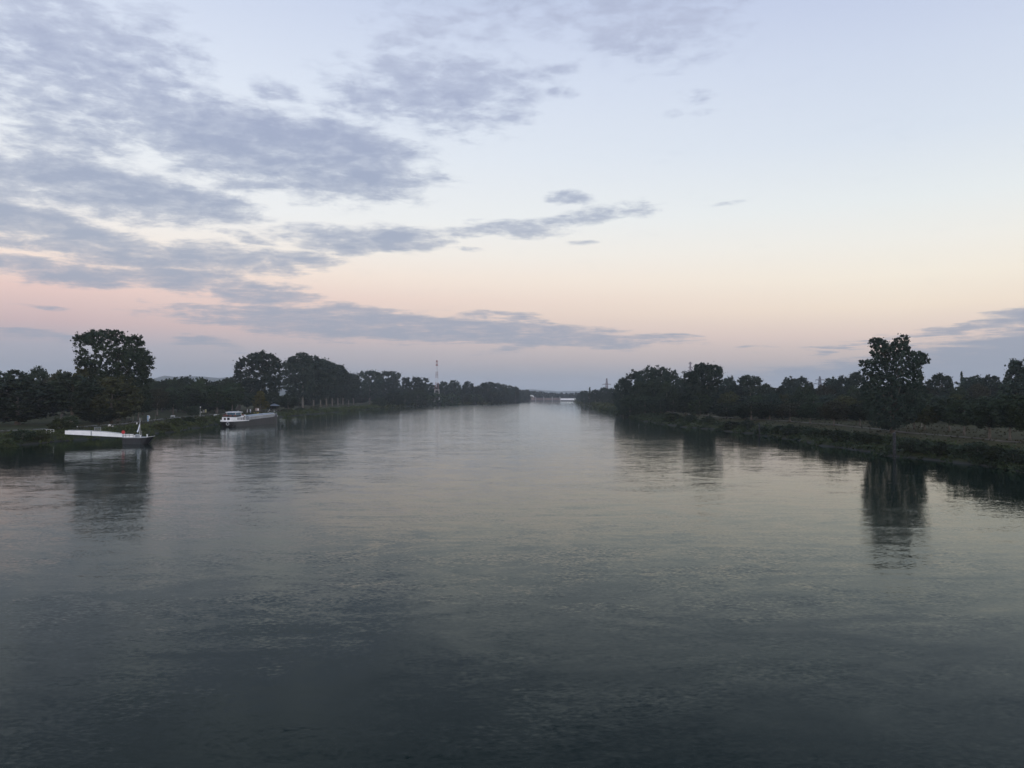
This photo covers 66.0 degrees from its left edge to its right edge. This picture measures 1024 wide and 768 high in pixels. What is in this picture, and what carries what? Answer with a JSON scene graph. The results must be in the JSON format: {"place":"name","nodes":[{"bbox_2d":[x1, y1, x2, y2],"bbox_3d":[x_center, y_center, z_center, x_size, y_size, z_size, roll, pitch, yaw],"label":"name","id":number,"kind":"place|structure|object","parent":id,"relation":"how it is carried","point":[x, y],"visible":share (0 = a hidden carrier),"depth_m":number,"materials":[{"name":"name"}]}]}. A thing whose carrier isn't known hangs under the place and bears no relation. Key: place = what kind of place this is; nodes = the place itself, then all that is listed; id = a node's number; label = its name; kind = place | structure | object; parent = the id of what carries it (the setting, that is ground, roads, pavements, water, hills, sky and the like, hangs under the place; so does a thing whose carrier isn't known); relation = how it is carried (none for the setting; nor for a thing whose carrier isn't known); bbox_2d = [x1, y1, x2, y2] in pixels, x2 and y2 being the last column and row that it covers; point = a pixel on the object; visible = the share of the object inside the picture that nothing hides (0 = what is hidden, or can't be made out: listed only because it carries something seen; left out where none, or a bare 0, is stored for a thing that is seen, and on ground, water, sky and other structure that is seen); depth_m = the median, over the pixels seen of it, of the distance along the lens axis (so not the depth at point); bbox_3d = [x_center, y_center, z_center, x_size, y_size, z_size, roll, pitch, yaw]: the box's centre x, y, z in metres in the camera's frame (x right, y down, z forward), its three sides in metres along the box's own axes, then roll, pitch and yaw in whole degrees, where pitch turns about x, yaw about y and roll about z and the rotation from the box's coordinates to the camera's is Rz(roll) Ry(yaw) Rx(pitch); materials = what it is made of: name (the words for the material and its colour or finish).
{"place":"outdoors","nodes":[
{"label":"outdoors","id":0,"kind":"place"},
{"bbox_2d":[143,376,619,395],"bbox_3d":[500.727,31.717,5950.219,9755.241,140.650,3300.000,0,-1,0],"label":"hills","id":1,"kind":"structure","parent":0,"point":[282,391],"depth_m":4965.22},
{"bbox_2d":[0,401,1023,767],"bbox_3d":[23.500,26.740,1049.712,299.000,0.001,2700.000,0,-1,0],"label":"water","id":2,"kind":"structure","parent":0,"point":[546,585],"depth_m":40.90,"materials":[{"name":"grey liquid"}]},
{"bbox_2d":[122,431,153,443],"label":"pontoon","id":3,"kind":"object","parent":2,"relation":"on","point":[129,438],"visible":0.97,"depth_m":172.23,"materials":[{"name":"black paint"}]},
{"bbox_2d":[65,427,122,436],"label":"gangway","id":4,"kind":"object","parent":3,"relation":"on","point":[92,433],"visible":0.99,"depth_m":171.01,"materials":[{"name":"white paint"}]},
{"bbox_2d":[220,412,277,426],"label":"barge","id":5,"kind":"object","parent":2,"relation":"on","point":[233,419],"visible":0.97,"depth_m":279.20,"materials":[{"name":"paint"}]},
{"bbox_2d":[0,398,1023,472],"bbox_3d":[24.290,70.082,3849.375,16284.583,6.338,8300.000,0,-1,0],"label":"ground","id":6,"kind":"structure","parent":0,"point":[40,424],"depth_m":208.69,"materials":[{"name":"green plant"}]},
{"bbox_2d":[0,369,37,412],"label":"broad tree","id":7,"kind":"object","parent":6,"relation":"on","point":[9,375],"visible":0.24,"depth_m":288.68,"materials":[{"name":"green plant"}]},
{"bbox_2d":[9,429,36,440],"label":"shrub","id":8,"kind":"object","parent":6,"relation":"on","point":[28,433],"visible":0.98,"depth_m":171.88,"materials":[{"name":"green plant"}]},
{"bbox_2d":[0,377,67,424],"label":"broad tree","id":9,"kind":"object","parent":6,"relation":"on","point":[12,399],"visible":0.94,"depth_m":223.54,"materials":[{"name":"green plant"}]},
{"bbox_2d":[27,365,50,405],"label":"round tree","id":10,"kind":"object","parent":6,"relation":"on","point":[38,373],"visible":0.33,"depth_m":328.76,"materials":[{"name":"green plant"}]},
{"bbox_2d":[32,429,53,439],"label":"shrub","id":11,"kind":"object","parent":6,"relation":"on","point":[42,432],"visible":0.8,"depth_m":177.59,"materials":[{"name":"green plant"}]},
{"bbox_2d":[46,417,72,430],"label":"shrub","id":12,"kind":"object","parent":6,"relation":"on","point":[56,423],"visible":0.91,"depth_m":193.86,"materials":[{"name":"green plant"}]},
{"bbox_2d":[37,372,105,422],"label":"round tree","id":13,"kind":"object","parent":6,"relation":"on","point":[62,388],"visible":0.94,"depth_m":228.94,"materials":[{"name":"green plant"}]},
{"bbox_2d":[64,365,98,420],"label":"olive tree","id":14,"kind":"object","parent":6,"relation":"on","point":[83,372],"visible":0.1,"depth_m":260.40,"materials":[{"name":"green plant"}]},
{"bbox_2d":[78,405,118,423],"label":"shrub","id":15,"kind":"object","parent":6,"relation":"on","point":[93,417],"visible":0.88,"depth_m":233.66,"materials":[{"name":"green plant"}]},
{"bbox_2d":[70,329,155,420],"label":"tall tree","id":16,"kind":"object","parent":6,"relation":"on","point":[140,357],"visible":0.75,"depth_m":259.17,"materials":[{"name":"green plant"}]},
{"bbox_2d":[81,375,149,422],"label":"olive tree","id":17,"kind":"object","parent":6,"relation":"on","point":[122,407],"visible":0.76,"depth_m":236.96,"materials":[{"name":"green plant"}]},
{"bbox_2d":[128,390,154,420],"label":"tree","id":18,"kind":"object","parent":6,"relation":"on","point":[148,396],"visible":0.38,"depth_m":261.69,"materials":[{"name":"green plant"}]},
{"bbox_2d":[4,408,315,434],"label":"dry grass","id":19,"kind":"structure","parent":6,"relation":"on","point":[157,420],"depth_m":263.58,"materials":[{"name":"green plant"}]},
{"bbox_2d":[191,376,205,403],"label":"tree","id":20,"kind":"object","parent":6,"relation":"on","point":[200,383],"visible":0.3,"depth_m":416.71,"materials":[{"name":"green plant"}]},
{"bbox_2d":[0,404,401,443],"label":"bank scrub","id":21,"kind":"object","parent":6,"relation":"on","point":[142,428],"visible":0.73,"depth_m":242.08,"materials":[{"name":"green plant"}]},
{"bbox_2d":[196,384,237,413],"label":"round tree","id":22,"kind":"object","parent":6,"relation":"on","point":[208,394],"visible":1,"depth_m":369.42,"materials":[{"name":"green plant"}]},
{"bbox_2d":[219,383,245,411],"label":"round tree","id":23,"kind":"object","parent":6,"relation":"on","point":[236,393],"visible":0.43,"depth_m":390.72,"materials":[{"name":"green plant"}]},
{"bbox_2d":[239,392,254,410],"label":"round tree","id":24,"kind":"object","parent":6,"relation":"on","point":[247,403],"visible":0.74,"depth_m":438.46,"materials":[{"name":"green plant"}]},
{"bbox_2d":[233,350,284,409],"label":"round tree","id":25,"kind":"object","parent":6,"relation":"on","point":[255,384],"visible":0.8,"depth_m":463.23,"materials":[{"name":"green plant"}]},
{"bbox_2d":[250,390,269,411],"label":"conical tree","id":26,"kind":"object","parent":6,"relation":"on","point":[259,395],"visible":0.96,"depth_m":410.72,"materials":[{"name":"green plant"}]},
{"bbox_2d":[264,391,279,409],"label":"round tree","id":27,"kind":"object","parent":6,"relation":"on","point":[273,395],"visible":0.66,"depth_m":450.10,"materials":[{"name":"green plant"}]},
{"bbox_2d":[276,394,299,411],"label":"round tree","id":28,"kind":"object","parent":6,"relation":"on","point":[284,400],"visible":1,"depth_m":427.63,"materials":[{"name":"green plant"}]},
{"bbox_2d":[281,352,316,407],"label":"poplar tree","id":29,"kind":"object","parent":6,"relation":"on","point":[294,380],"visible":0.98,"depth_m":556.47,"materials":[{"name":"green plant"}]},
{"bbox_2d":[298,355,326,405],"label":"poplar tree","id":30,"kind":"object","parent":6,"relation":"on","point":[320,379],"visible":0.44,"depth_m":587.34,"materials":[{"name":"green plant"}]},
{"bbox_2d":[315,357,334,406],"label":"poplar tree","id":31,"kind":"object","parent":6,"relation":"on","point":[327,387],"visible":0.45,"depth_m":610.68,"materials":[{"name":"green plant"}]},
{"bbox_2d":[324,361,338,405],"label":"poplar tree","id":32,"kind":"object","parent":6,"relation":"on","point":[334,381],"visible":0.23,"depth_m":638.29,"materials":[{"name":"green plant"}]},
{"bbox_2d":[329,364,343,405],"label":"poplar tree","id":33,"kind":"object","parent":6,"relation":"on","point":[340,388],"visible":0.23,"depth_m":666.40,"materials":[{"name":"green plant"}]},
{"bbox_2d":[337,364,348,404],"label":"poplar tree","id":34,"kind":"object","parent":6,"relation":"on","point":[345,377],"visible":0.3,"depth_m":693.62,"materials":[{"name":"green plant"}]},
{"bbox_2d":[339,369,352,404],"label":"poplar tree","id":35,"kind":"object","parent":6,"relation":"on","point":[349,384],"visible":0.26,"depth_m":721.18,"materials":[{"name":"green plant"}]},
{"bbox_2d":[352,373,361,403],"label":"poplar tree","id":36,"kind":"object","parent":6,"relation":"on","point":[358,382],"visible":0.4,"depth_m":778.47,"materials":[{"name":"green plant"}]},
{"bbox_2d":[357,369,382,403],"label":"flat topped tree","id":37,"kind":"object","parent":6,"relation":"on","point":[369,388],"visible":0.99,"depth_m":855.76,"materials":[{"name":"green plant"}]},
{"bbox_2d":[380,370,401,398],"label":"flat topped tree","id":38,"kind":"object","parent":6,"relation":"on","point":[391,384],"visible":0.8,"depth_m":896.01,"materials":[{"name":"green plant"}]},
{"bbox_2d":[401,376,428,399],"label":"ragged tree","id":39,"kind":"object","parent":6,"relation":"on","point":[418,384],"visible":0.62,"depth_m":925.34,"materials":[{"name":"green plant"}]},
{"bbox_2d":[425,392,448,404],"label":"willow tree","id":40,"kind":"object","parent":6,"relation":"on","point":[443,400],"visible":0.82,"depth_m":900.99,"materials":[{"name":"green plant"}]},
{"bbox_2d":[436,381,449,394],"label":"round tree","id":41,"kind":"object","parent":6,"relation":"on","point":[444,387],"visible":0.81,"depth_m":996.02,"materials":[{"name":"green plant"}]},
{"bbox_2d":[369,398,522,407],"bbox_3d":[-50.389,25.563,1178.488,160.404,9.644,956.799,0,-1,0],"label":"shore scrub","id":42,"kind":"object","parent":6,"relation":"on","point":[412,404],"visible":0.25,"depth_m":968.92,"materials":[{"name":"green plant"}]},
{"bbox_2d":[446,392,460,404],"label":"willow tree","id":43,"kind":"object","parent":6,"relation":"on","point":[455,397],"visible":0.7,"depth_m":931.92,"materials":[{"name":"green plant"}]},
{"bbox_2d":[448,380,461,394],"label":"round tree","id":44,"kind":"object","parent":6,"relation":"on","point":[452,384],"visible":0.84,"depth_m":1006.51,"materials":[{"name":"green plant"}]},
{"bbox_2d":[462,381,473,394],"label":"round tree","id":45,"kind":"object","parent":6,"relation":"on","point":[467,386],"visible":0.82,"depth_m":1027.48,"materials":[{"name":"green plant"}]},
{"bbox_2d":[480,382,497,396],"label":"round tree","id":46,"kind":"object","parent":6,"relation":"on","point":[490,385],"visible":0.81,"depth_m":1056.83,"materials":[{"name":"green plant"}]},
{"bbox_2d":[482,391,502,403],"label":"willow tree","id":47,"kind":"object","parent":6,"relation":"on","point":[491,395],"visible":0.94,"depth_m":1024.66,"materials":[{"name":"green plant"}]},
{"bbox_2d":[497,388,588,397],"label":"wood","id":48,"kind":"object","parent":6,"relation":"on","point":[539,394],"visible":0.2,"depth_m":1802.41,"materials":[{"name":"green plant"}]},
{"bbox_2d":[528,396,574,400],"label":"river weir","id":49,"kind":"object","parent":6,"relation":"on","point":[553,399],"visible":0.56,"depth_m":1668.69,"materials":[{"name":"concrete"}]},
{"bbox_2d":[571,399,615,410],"bbox_3d":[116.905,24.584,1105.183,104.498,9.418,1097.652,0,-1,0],"label":"shore scrub","id":50,"kind":"object","parent":6,"relation":"on","point":[597,405],"visible":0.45,"depth_m":735.40,"materials":[{"name":"green plant"}]},
{"bbox_2d":[612,377,629,412],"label":"leafy tree","id":51,"kind":"object","parent":6,"relation":"on","point":[618,385],"visible":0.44,"depth_m":418.61,"materials":[{"name":"green plant"}]},
{"bbox_2d":[621,369,643,405],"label":"leafy tree","id":52,"kind":"object","parent":6,"relation":"on","point":[628,384],"visible":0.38,"depth_m":413.56,"materials":[{"name":"green plant"}]},
{"bbox_2d":[629,380,650,409],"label":"leafy tree","id":53,"kind":"object","parent":6,"relation":"on","point":[639,385],"visible":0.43,"depth_m":402.82,"materials":[{"name":"green plant"}]},
{"bbox_2d":[633,365,659,394],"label":"leafy tree","id":54,"kind":"object","parent":6,"relation":"on","point":[646,372],"visible":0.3,"depth_m":408.56,"materials":[{"name":"green plant"}]},
{"bbox_2d":[644,365,669,408],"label":"leafy tree","id":55,"kind":"object","parent":6,"relation":"on","point":[659,371],"visible":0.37,"depth_m":402.81,"materials":[{"name":"green plant"}]},
{"bbox_2d":[661,368,680,400],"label":"leafy tree","id":56,"kind":"object","parent":6,"relation":"on","point":[672,377],"visible":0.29,"depth_m":399.91,"materials":[{"name":"green plant"}]},
{"bbox_2d":[681,361,725,414],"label":"poplar tree","id":57,"kind":"object","parent":6,"relation":"on","point":[700,375],"visible":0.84,"depth_m":326.72,"materials":[{"name":"green plant"}]},
{"bbox_2d":[712,402,736,418],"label":"tree","id":58,"kind":"object","parent":6,"relation":"on","point":[722,412],"visible":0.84,"depth_m":278.58,"materials":[{"name":"green plant"}]},
{"bbox_2d":[718,375,739,401],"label":"round tree","id":59,"kind":"object","parent":6,"relation":"on","point":[729,383],"visible":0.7,"depth_m":408.19,"materials":[{"name":"green plant"}]},
{"bbox_2d":[717,391,740,411],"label":"tree","id":60,"kind":"object","parent":6,"relation":"on","point":[724,397],"visible":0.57,"depth_m":338.02,"materials":[{"name":"green plant"}]},
{"bbox_2d":[735,374,763,397],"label":"umbrella tree","id":61,"kind":"object","parent":6,"relation":"on","point":[750,382],"visible":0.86,"depth_m":397.75,"materials":[{"name":"green plant"}]},
{"bbox_2d":[733,401,767,419],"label":"tree","id":62,"kind":"object","parent":6,"relation":"on","point":[752,405],"visible":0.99,"depth_m":259.79,"materials":[{"name":"green plant"}]},
{"bbox_2d":[758,383,775,402],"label":"tree","id":63,"kind":"object","parent":6,"relation":"on","point":[766,388],"visible":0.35,"depth_m":412.70,"materials":[{"name":"green plant"}]},
{"bbox_2d":[774,402,801,421],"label":"tree","id":64,"kind":"object","parent":6,"relation":"on","point":[789,407],"visible":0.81,"depth_m":238.44,"materials":[{"name":"green plant"}]},
{"bbox_2d":[778,376,800,389],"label":"round tree","id":65,"kind":"object","parent":6,"relation":"on","point":[788,382],"visible":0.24,"depth_m":437.09,"materials":[{"name":"green plant"}]},
{"bbox_2d":[780,424,799,434],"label":"shrub","id":66,"kind":"object","parent":6,"relation":"on","point":[786,431],"visible":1,"depth_m":194.74,"materials":[{"name":"green plant"}]},
{"bbox_2d":[786,391,810,406],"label":"tree","id":67,"kind":"object","parent":6,"relation":"on","point":[799,398],"visible":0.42,"depth_m":293.06,"materials":[{"name":"green plant"}]},
{"bbox_2d":[793,383,816,404],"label":"tree","id":68,"kind":"object","parent":6,"relation":"on","point":[805,388],"visible":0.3,"depth_m":374.33,"materials":[{"name":"green plant"}]},
{"bbox_2d":[795,402,821,423],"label":"tree","id":69,"kind":"object","parent":6,"relation":"on","point":[806,410],"visible":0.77,"depth_m":223.41,"materials":[{"name":"green plant"}]},
{"bbox_2d":[598,406,1023,472],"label":"bank scrub","id":70,"kind":"object","parent":6,"relation":"on","point":[657,416],"visible":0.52,"depth_m":159.91,"materials":[{"name":"green plant"}]},
{"bbox_2d":[814,384,836,401],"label":"tree","id":71,"kind":"object","parent":6,"relation":"on","point":[826,389],"visible":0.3,"depth_m":373.87,"materials":[{"name":"green plant"}]},
{"bbox_2d":[816,399,851,425],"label":"tree","id":72,"kind":"object","parent":6,"relation":"on","point":[826,411],"visible":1,"depth_m":208.48,"materials":[{"name":"green plant"}]},
{"bbox_2d":[830,429,850,441],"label":"shrub","id":73,"kind":"object","parent":6,"relation":"on","point":[835,434],"visible":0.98,"depth_m":164.78,"materials":[{"name":"green plant"}]},
{"bbox_2d":[661,411,1023,447],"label":"dry grass","id":74,"kind":"structure","parent":6,"relation":"on","point":[983,440],"depth_m":178.32,"materials":[{"name":"green plant"}]},
{"bbox_2d":[828,397,860,420],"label":"olive tree","id":75,"kind":"object","parent":6,"relation":"on","point":[848,400],"visible":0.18,"depth_m":248.32,"materials":[{"name":"green plant"}]},
{"bbox_2d":[844,370,864,394],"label":"round tree","id":76,"kind":"object","parent":6,"relation":"on","point":[855,378],"visible":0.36,"depth_m":373.14,"materials":[{"name":"green plant"}]},
{"bbox_2d":[845,402,870,425],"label":"tree","id":77,"kind":"object","parent":6,"relation":"on","point":[856,408],"visible":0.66,"depth_m":208.75,"materials":[{"name":"green plant"}]},
{"bbox_2d":[851,431,870,443],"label":"shrub","id":78,"kind":"object","parent":6,"relation":"on","point":[859,434],"visible":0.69,"depth_m":159.31,"materials":[{"name":"green plant"}]},
{"bbox_2d":[859,433,885,443],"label":"shrub","id":79,"kind":"object","parent":6,"relation":"on","point":[871,438],"visible":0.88,"depth_m":153.69,"materials":[{"name":"green plant"}]},
{"bbox_2d":[858,333,930,432],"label":"tall poplar","id":80,"kind":"object","parent":6,"relation":"on","point":[894,399],"visible":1,"depth_m":170.97,"materials":[{"name":"green plant"}]},
{"bbox_2d":[897,437,924,452],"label":"shrub","id":81,"kind":"object","parent":6,"relation":"on","point":[907,445],"visible":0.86,"depth_m":135.44,"materials":[{"name":"green plant"}]},
{"bbox_2d":[907,406,939,429],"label":"tree","id":82,"kind":"object","parent":6,"relation":"on","point":[924,418],"visible":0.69,"depth_m":180.14,"materials":[{"name":"green plant"}]},
{"bbox_2d":[913,440,939,453],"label":"shrub","id":83,"kind":"object","parent":6,"relation":"on","point":[926,443],"visible":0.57,"depth_m":133.01,"materials":[{"name":"green plant"}]},
{"bbox_2d":[927,441,953,454],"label":"shrub","id":84,"kind":"object","parent":6,"relation":"on","point":[943,446],"visible":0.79,"depth_m":129.53,"materials":[{"name":"green plant"}]},
{"bbox_2d":[924,372,958,401],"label":"round tree","id":85,"kind":"object","parent":6,"relation":"on","point":[934,382],"visible":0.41,"depth_m":328.13,"materials":[{"name":"green plant"}]},
{"bbox_2d":[929,396,965,430],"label":"tree","id":86,"kind":"object","parent":6,"relation":"on","point":[940,406],"visible":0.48,"depth_m":178.13,"materials":[{"name":"green plant"}]},
{"bbox_2d":[945,387,969,397],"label":"tree","id":87,"kind":"object","parent":6,"relation":"on","point":[961,390],"visible":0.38,"depth_m":320.57,"materials":[{"name":"green plant"}]},
{"bbox_2d":[943,399,977,434],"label":"tree","id":88,"kind":"object","parent":6,"relation":"on","point":[952,413],"visible":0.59,"depth_m":157.51,"materials":[{"name":"green plant"}]},
{"bbox_2d":[954,375,987,393],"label":"round tree","id":89,"kind":"object","parent":6,"relation":"on","point":[965,383],"visible":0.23,"depth_m":338.50,"materials":[{"name":"green plant"}]},
{"bbox_2d":[963,441,990,456],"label":"shrub","id":90,"kind":"object","parent":6,"relation":"on","point":[971,447],"visible":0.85,"depth_m":123.71,"materials":[{"name":"green plant"}]},
{"bbox_2d":[966,382,990,398],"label":"tree","id":91,"kind":"object","parent":6,"relation":"on","point":[976,389],"visible":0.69,"depth_m":321.52,"materials":[{"name":"green plant"}]},
{"bbox_2d":[961,395,1008,438],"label":"tree","id":92,"kind":"object","parent":6,"relation":"on","point":[979,421],"visible":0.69,"depth_m":145.34,"materials":[{"name":"green plant"}]},
{"bbox_2d":[975,374,1003,398],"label":"round tree","id":93,"kind":"object","parent":6,"relation":"on","point":[994,381],"visible":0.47,"depth_m":327.47,"materials":[{"name":"green plant"}]},
{"bbox_2d":[981,446,1008,461],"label":"shrub","id":94,"kind":"object","parent":6,"relation":"on","point":[991,455],"visible":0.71,"depth_m":118.42,"materials":[{"name":"green plant"}]},
{"bbox_2d":[984,393,1023,439],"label":"tree","id":95,"kind":"object","parent":6,"relation":"on","point":[996,407],"visible":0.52,"depth_m":140.23,"materials":[{"name":"green plant"}]},
{"bbox_2d":[997,449,1023,465],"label":"shrub","id":96,"kind":"object","parent":6,"relation":"on","point":[1018,458],"visible":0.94,"depth_m":113.72,"materials":[{"name":"green plant"}]},
{"bbox_2d":[998,358,1023,394],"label":"poplar tree","id":97,"kind":"object","parent":6,"relation":"on","point":[1015,368],"visible":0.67,"depth_m":254.19,"materials":[{"name":"green plant"}]},
{"bbox_2d":[1004,395,1023,430],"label":"tree","id":98,"kind":"object","parent":6,"relation":"on","point":[1014,411],"visible":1,"depth_m":136.04,"materials":[{"name":"green plant"}]},
{"bbox_2d":[1012,359,1023,395],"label":"poplar tree","id":99,"kind":"object","parent":6,"relation":"on","point":[1018,387],"visible":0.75,"depth_m":250.90,"materials":[{"name":"green plant"}]},
{"bbox_2d":[0,0,1023,390],"label":"sky","id":100,"kind":"structure","parent":0,"point":[551,195],"materials":[{"name":"blue"}]},
{"bbox_2d":[667,411,1020,442],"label":"path","id":101,"kind":"structure","parent":0,"point":[877,428],"depth_m":179.20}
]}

